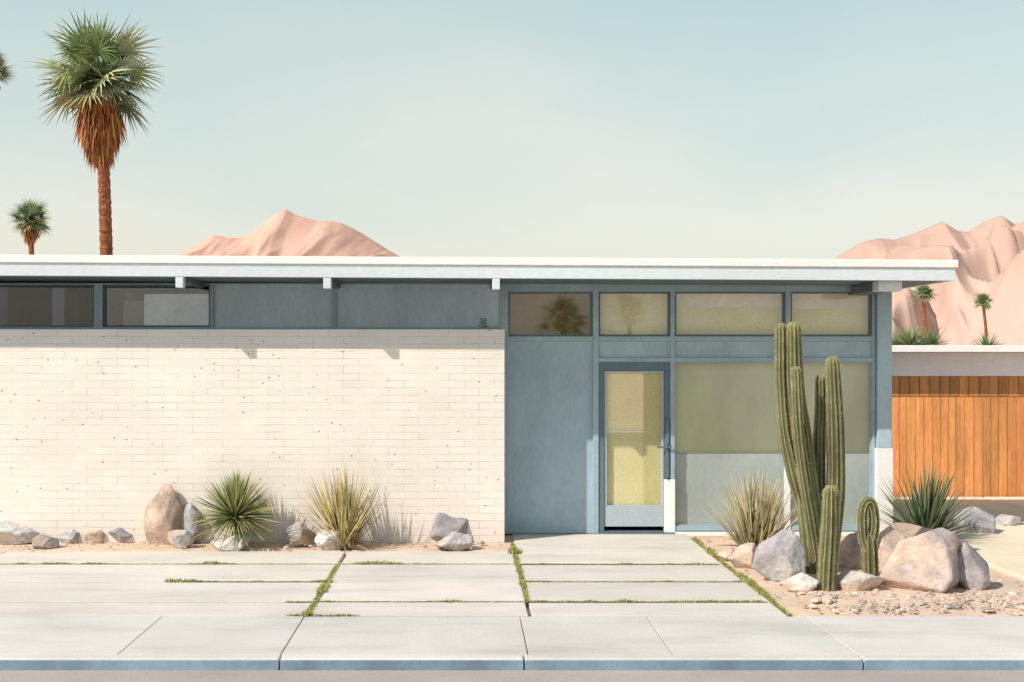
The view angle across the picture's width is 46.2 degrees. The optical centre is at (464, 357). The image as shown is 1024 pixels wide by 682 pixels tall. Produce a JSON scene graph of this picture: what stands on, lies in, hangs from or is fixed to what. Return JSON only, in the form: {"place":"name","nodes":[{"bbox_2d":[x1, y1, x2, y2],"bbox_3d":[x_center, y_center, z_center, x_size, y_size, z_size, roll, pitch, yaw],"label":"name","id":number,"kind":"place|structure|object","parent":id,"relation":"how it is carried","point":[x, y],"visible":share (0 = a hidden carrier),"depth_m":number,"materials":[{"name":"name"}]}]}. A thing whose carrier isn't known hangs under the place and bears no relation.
{"place":"outdoors","nodes":[
{"label":"outdoors","id":0,"kind":"place"},
{"bbox_2d":[178,210,399,256],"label":"mountain","id":1,"kind":"structure","parent":0,"point":[284,233],"depth_m":671.48,"materials":[{"name":"pink stone"}]},
{"bbox_2d":[0,534,786,617],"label":"driveway","id":2,"kind":"structure","parent":0,"point":[136,588],"depth_m":11.71,"materials":[{"name":"concrete"}]},
{"bbox_2d":[0,537,793,616],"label":"weeds","id":3,"kind":"object","parent":2,"relation":"on","point":[324,586],"visible":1,"depth_m":11.73,"materials":[{"name":"green plant"}]},
{"bbox_2d":[0,616,1023,658],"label":"pavement","id":4,"kind":"structure","parent":0,"point":[523,636],"depth_m":9.48,"materials":[{"name":"concrete"}]},
{"bbox_2d":[0,667,1023,681],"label":"road","id":5,"kind":"structure","parent":0,"point":[279,675],"depth_m":8.61,"materials":[{"name":"grey asphalt"}]},
{"bbox_2d":[0,531,1023,616],"bbox_3d":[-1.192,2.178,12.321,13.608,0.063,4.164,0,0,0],"label":"gravel","id":6,"kind":"structure","parent":0,"point":[828,599],"depth_m":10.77,"materials":[{"name":"beige gravel"}]},
{"bbox_2d":[0,520,39,544],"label":"boulder","id":7,"kind":"object","parent":6,"relation":"on","point":[11,532],"visible":0.75,"depth_m":14.14,"materials":[{"name":"stone"}]},
{"bbox_2d":[32,534,58,548],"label":"boulder","id":8,"kind":"object","parent":6,"relation":"on","point":[46,542],"visible":1,"depth_m":13.86,"materials":[{"name":"stone"}]},
{"bbox_2d":[58,528,79,543],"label":"boulder","id":9,"kind":"object","parent":6,"relation":"on","point":[71,535],"visible":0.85,"depth_m":14.26,"materials":[{"name":"stone"}]},
{"bbox_2d":[84,530,104,543],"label":"boulder","id":10,"kind":"object","parent":6,"relation":"on","point":[96,537],"visible":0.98,"depth_m":14.25,"materials":[{"name":"stone"}]},
{"bbox_2d":[108,527,131,542],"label":"boulder","id":11,"kind":"object","parent":6,"relation":"on","point":[120,535],"visible":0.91,"depth_m":14.27,"materials":[{"name":"stone"}]},
{"bbox_2d":[144,484,183,544],"bbox_3d":[-3.545,1.938,14.248,0.432,0.872,0.487,0,0,38],"label":"boulder","id":12,"kind":"object","parent":6,"relation":"on","point":[163,515],"visible":0.77,"depth_m":14.13,"materials":[{"name":"stone"}]},
{"bbox_2d":[167,530,194,548],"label":"boulder","id":13,"kind":"object","parent":6,"relation":"on","point":[180,538],"visible":0.97,"depth_m":13.85,"materials":[{"name":"stone"}]},
{"bbox_2d":[182,503,204,542],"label":"boulder","id":14,"kind":"object","parent":6,"relation":"on","point":[190,508],"visible":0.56,"depth_m":14.19,"materials":[{"name":"stone"}]},
{"bbox_2d":[210,533,252,550],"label":"boulder","id":15,"kind":"object","parent":6,"relation":"on","point":[218,544],"visible":0.85,"depth_m":13.74,"materials":[{"name":"stone"}]},
{"bbox_2d":[188,467,284,551],"bbox_3d":[-2.663,1.749,13.947,1.180,0.963,1.161,0,0,0],"label":"yucca plant","id":16,"kind":"object","parent":6,"relation":"on","point":[237,510],"visible":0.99,"depth_m":13.84,"materials":[{"name":"green plant"}]},
{"bbox_2d":[285,521,316,546],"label":"boulder","id":17,"kind":"object","parent":6,"relation":"on","point":[298,534],"visible":0.92,"depth_m":13.98,"materials":[{"name":"stone"}]},
{"bbox_2d":[314,529,351,549],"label":"boulder","id":18,"kind":"object","parent":6,"relation":"on","point":[321,539],"visible":0.77,"depth_m":13.78,"materials":[{"name":"stone"}]},
{"bbox_2d":[286,459,390,555],"bbox_3d":[-1.472,1.754,13.889,1.291,1.139,1.201,0,0,0],"label":"desert grass plant","id":19,"kind":"object","parent":6,"relation":"on","point":[342,515],"visible":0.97,"depth_m":13.81,"materials":[{"name":"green plant"}]},
{"bbox_2d":[430,512,468,540],"bbox_3d":[-0.166,2.049,14.389,0.526,0.502,0.540,0,0,-23],"label":"boulder","id":20,"kind":"object","parent":6,"relation":"on","point":[444,525],"visible":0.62,"depth_m":14.22,"materials":[{"name":"stone"}]},
{"bbox_2d":[434,532,472,550],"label":"boulder","id":21,"kind":"object","parent":6,"relation":"on","point":[454,541],"visible":0.94,"depth_m":13.72,"materials":[{"name":"stone"}]},
{"bbox_2d":[718,547,734,560],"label":"boulder","id":22,"kind":"object","parent":6,"relation":"on","point":[725,554],"visible":0.7,"depth_m":13.08,"materials":[{"name":"stone"}]},
{"bbox_2d":[728,542,756,568],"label":"boulder","id":23,"kind":"object","parent":6,"relation":"on","point":[741,556],"visible":0.69,"depth_m":12.53,"materials":[{"name":"stone"}]},
{"bbox_2d":[698,465,797,545],"bbox_3d":[3.199,1.705,13.294,1.337,1.117,1.263,0,0,0],"label":"desert grass plant","id":24,"kind":"object","parent":6,"relation":"on","point":[757,525],"visible":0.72,"depth_m":13.18,"materials":[{"name":"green plant"}]},
{"bbox_2d":[751,529,805,581],"bbox_3d":[3.133,2.009,11.858,0.491,0.638,0.386,0,0,30],"label":"boulder","id":25,"kind":"object","parent":6,"relation":"on","point":[780,555],"visible":0.91,"depth_m":11.73,"materials":[{"name":"stone"}]},
{"bbox_2d":[782,573,818,592],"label":"boulder","id":26,"kind":"object","parent":6,"relation":"on","point":[802,582],"visible":0.87,"depth_m":11.20,"materials":[{"name":"stone"}]},
{"bbox_2d":[774,321,845,573],"bbox_3d":[3.525,0.973,12.155,0.713,2.700,0.369,0,0,-13],"label":"saguaro cactus","id":27,"kind":"object","parent":6,"relation":"on","point":[803,453],"visible":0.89,"depth_m":12.10,"materials":[{"name":"green plant"}]},
{"bbox_2d":[816,485,839,591],"bbox_3d":[3.420,1.735,11.250,0.234,1.089,0.220,0,0,0],"label":"column cactus","id":28,"kind":"object","parent":6,"relation":"on","point":[828,554],"depth_m":11.19,"materials":[{"name":"green plant"}]},
{"bbox_2d":[838,532,861,568],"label":"boulder","id":29,"kind":"object","parent":6,"relation":"on","point":[850,555],"visible":0.48,"depth_m":12.44,"materials":[{"name":"stone"}]},
{"bbox_2d":[837,570,883,591],"bbox_3d":[3.711,2.126,11.302,0.418,0.248,0.375,0,0,-31],"label":"boulder","id":30,"kind":"object","parent":6,"relation":"on","point":[851,581],"visible":0.85,"depth_m":11.19,"materials":[{"name":"stone"}]},
{"bbox_2d":[856,495,879,575],"bbox_3d":[4.051,1.812,12.001,0.255,0.876,0.194,0,0,0],"label":"looped cactus","id":31,"kind":"object","parent":6,"relation":"on","point":[867,540],"visible":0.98,"depth_m":11.96,"materials":[{"name":"green plant"}]},
{"bbox_2d":[877,526,905,567],"bbox_3d":[4.429,2.036,12.495,0.424,0.548,0.339,0,0,0],"label":"boulder","id":32,"kind":"object","parent":6,"relation":"on","point":[889,538],"visible":0.36,"depth_m":12.41,"materials":[{"name":"stone"}]},
{"bbox_2d":[891,522,931,538],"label":"boulder","id":33,"kind":"object","parent":6,"relation":"on","point":[907,530],"visible":0.26,"depth_m":13.52,"materials":[{"name":"stone"}]},
{"bbox_2d":[879,528,962,592],"bbox_3d":[4.376,1.977,11.464,0.692,0.745,0.682,0,0,34],"label":"boulder","id":34,"kind":"object","parent":6,"relation":"on","point":[927,561],"visible":0.8,"depth_m":11.21,"materials":[{"name":"stone"}]},
{"bbox_2d":[877,461,984,533],"bbox_3d":[5.473,1.688,14.114,1.377,1.045,1.293,0,0,39],"label":"agave plant","id":35,"kind":"object","parent":6,"relation":"on","point":[926,509],"visible":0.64,"depth_m":14.04,"materials":[{"name":"green plant"}]},
{"bbox_2d":[958,542,989,590],"bbox_3d":[4.826,2.027,11.338,0.323,0.578,0.306,0,0,41],"label":"boulder","id":36,"kind":"object","parent":6,"relation":"on","point":[973,565],"visible":0.86,"depth_m":11.23,"materials":[{"name":"stone"}]},
{"bbox_2d":[0,0,1023,258],"label":"sky","id":37,"kind":"structure","parent":0,"point":[710,129],"materials":[{"name":"blue"}]},
{"bbox_2d":[835,216,1023,344],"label":"mountain","id":38,"kind":"structure","parent":0,"point":[988,255],"depth_m":666.82,"materials":[{"name":"stone"}]},
{"bbox_2d":[893,497,1023,580],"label":"neighbour driveway","id":39,"kind":"structure","parent":0,"point":[1001,550],"depth_m":14.36,"materials":[{"name":"concrete"}]},
{"bbox_2d":[947,506,995,533],"bbox_3d":[6.272,2.067,14.800,0.582,0.442,0.424,0,0,29],"label":"boulder","id":40,"kind":"object","parent":39,"relation":"on","point":[986,518],"visible":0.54,"depth_m":14.68,"materials":[{"name":"stone"}]},
{"label":"terrain","id":41,"kind":"structure","parent":0,"visible":0},
{"bbox_2d":[0,49,16,89],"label":"palm tree","id":42,"kind":"object","parent":41,"relation":"on","point":[5,75],"visible":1,"depth_m":75.11,"materials":[{"name":"green plant"}]},
{"bbox_2d":[7,197,55,254],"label":"palm tree","id":43,"kind":"object","parent":41,"relation":"on","point":[32,225],"visible":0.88,"depth_m":89.70,"materials":[{"name":"green plant"}]},
{"bbox_2d":[0,255,957,542],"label":"modern house","id":44,"kind":"structure","parent":41,"relation":"on","point":[492,399],"depth_m":14.30,"materials":[{"name":"white brick"}]},
{"bbox_2d":[0,285,93,326],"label":"window","id":45,"kind":"structure","parent":44,"relation":"in","point":[58,294],"depth_m":15.12,"materials":[{"name":"grey glass"}]},
{"bbox_2d":[103,285,209,326],"bbox_3d":[-3.829,-0.643,15.083,1.357,0.540,0.235,0,0,0],"label":"window","id":46,"kind":"structure","parent":44,"relation":"in","point":[156,310],"depth_m":15.01,"materials":[{"name":"grey glass"}]},
{"bbox_2d":[508,292,592,335],"bbox_3d":[1.078,-0.546,15.013,1.074,0.595,0.095,0,0,0],"label":"window","id":47,"kind":"structure","parent":44,"relation":"in","point":[529,313],"depth_m":15.06,"materials":[{"name":"brown glass"}]},
{"bbox_2d":[599,292,669,335],"bbox_3d":[2.126,-0.546,15.013,0.914,0.595,0.095,0,0,0],"label":"window","id":48,"kind":"structure","parent":44,"relation":"in","point":[620,313],"depth_m":15.06,"materials":[{"name":"beige glass"}]},
{"bbox_2d":[604,371,671,526],"bbox_3d":[2.168,1.138,14.966,0.830,1.948,0.132,0,0,0],"label":"door","id":49,"kind":"structure","parent":44,"relation":"in","point":[634,446],"depth_m":15.03,"materials":[{"name":"yellow glass"}]},
{"bbox_2d":[675,292,784,335],"bbox_3d":[3.320,-0.546,15.013,1.402,0.595,0.095,0,0,0],"label":"window","id":50,"kind":"structure","parent":44,"relation":"in","point":[696,313],"depth_m":15.06,"materials":[{"name":"beige glass"}]},
{"bbox_2d":[675,362,784,525],"bbox_3d":[3.320,1.078,15.022,1.402,2.086,0.115,0,0,0],"label":"window","id":51,"kind":"structure","parent":44,"relation":"in","point":[726,418],"depth_m":15.08,"materials":[{"name":"glass"}]},
{"bbox_2d":[791,292,871,335],"bbox_3d":[4.584,-0.546,15.013,1.038,0.595,0.095,0,0,0],"label":"window","id":52,"kind":"structure","parent":44,"relation":"in","point":[818,313],"depth_m":15.06,"materials":[{"name":"beige glass"}]},
{"bbox_2d":[791,362,871,525],"bbox_3d":[4.584,1.078,15.022,1.038,2.086,0.115,0,0,0],"label":"window","id":53,"kind":"structure","parent":44,"relation":"in","point":[856,377],"depth_m":15.08,"materials":[{"name":"glass"}]},
{"bbox_2d":[892,330,908,344],"bbox_3d":[9.783,0.795,26.962,0.786,3.010,0.796,0,0,0],"label":"yucca tree","id":54,"kind":"object","parent":41,"relation":"on","point":[897,337],"visible":0.12,"depth_m":26.94,"materials":[{"name":"green plant"}]},
{"bbox_2d":[892,323,936,344],"bbox_3d":[9.710,0.742,26.000,1.277,3.116,1.040,0,0,-13],"label":"yucca tree","id":55,"kind":"object","parent":41,"relation":"on","point":[910,336],"visible":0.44,"depth_m":25.94,"materials":[{"name":"green plant"}]},
{"bbox_2d":[907,285,940,334],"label":"palm tree","id":56,"kind":"object","parent":41,"relation":"on","point":[924,292],"visible":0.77,"depth_m":99.85,"materials":[{"name":"green plant"}]},
{"bbox_2d":[916,324,952,344],"bbox_3d":[10.474,0.735,26.998,1.126,3.129,1.089,0,0,0],"label":"yucca tree","id":57,"kind":"object","parent":41,"relation":"on","point":[931,338],"visible":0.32,"depth_m":26.93,"materials":[{"name":"green plant"}]},
{"bbox_2d":[892,345,1023,496],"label":"garage","id":58,"kind":"structure","parent":41,"relation":"on","point":[959,409],"depth_m":18.60,"materials":[{"name":"white paint"}]},
{"bbox_2d":[892,376,1023,496],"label":"garage door","id":59,"kind":"structure","parent":58,"relation":"in","point":[971,426],"depth_m":18.60,"materials":[{"name":"brown wood"}]},
{"bbox_2d":[967,330,1006,344],"bbox_3d":[13.118,0.795,29.988,1.068,3.010,1.191,0,0,0],"label":"yucca tree","id":60,"kind":"object","parent":41,"relation":"on","point":[985,339],"visible":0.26,"depth_m":29.95,"materials":[{"name":"green plant"}]},
{"bbox_2d":[995,514,1020,525],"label":"boulder","id":61,"kind":"object","parent":41,"relation":"on","point":[1005,520],"visible":0.66,"depth_m":15.32,"materials":[{"name":"stone"}]},
{"label":"ground","id":62,"kind":"structure","parent":0,"visible":0},
{"bbox_2d":[23,9,165,254],"bbox_3d":[-10.319,-3.792,34.081,3.797,12.284,3.892,0,0,0],"label":"palm tree","id":63,"kind":"object","parent":62,"relation":"on","point":[101,106],"visible":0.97,"depth_m":33.66,"materials":[{"name":"green plant"}]},
{"bbox_2d":[0,655,1023,669],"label":"kerb","id":64,"kind":"structure","parent":62,"relation":"on","point":[512,657],"depth_m":8.79,"materials":[{"name":"concrete"}]},
{"bbox_2d":[0,660,1023,669],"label":"kerb face","id":65,"kind":"object","parent":64,"relation":"attached to","point":[510,664],"visible":0.53,"depth_m":8.75},
{"bbox_2d":[973,291,994,336],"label":"palm tree","id":66,"kind":"object","parent":62,"relation":"on","point":[981,298],"visible":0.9,"depth_m":129.86,"materials":[{"name":"green plant"}]}
]}

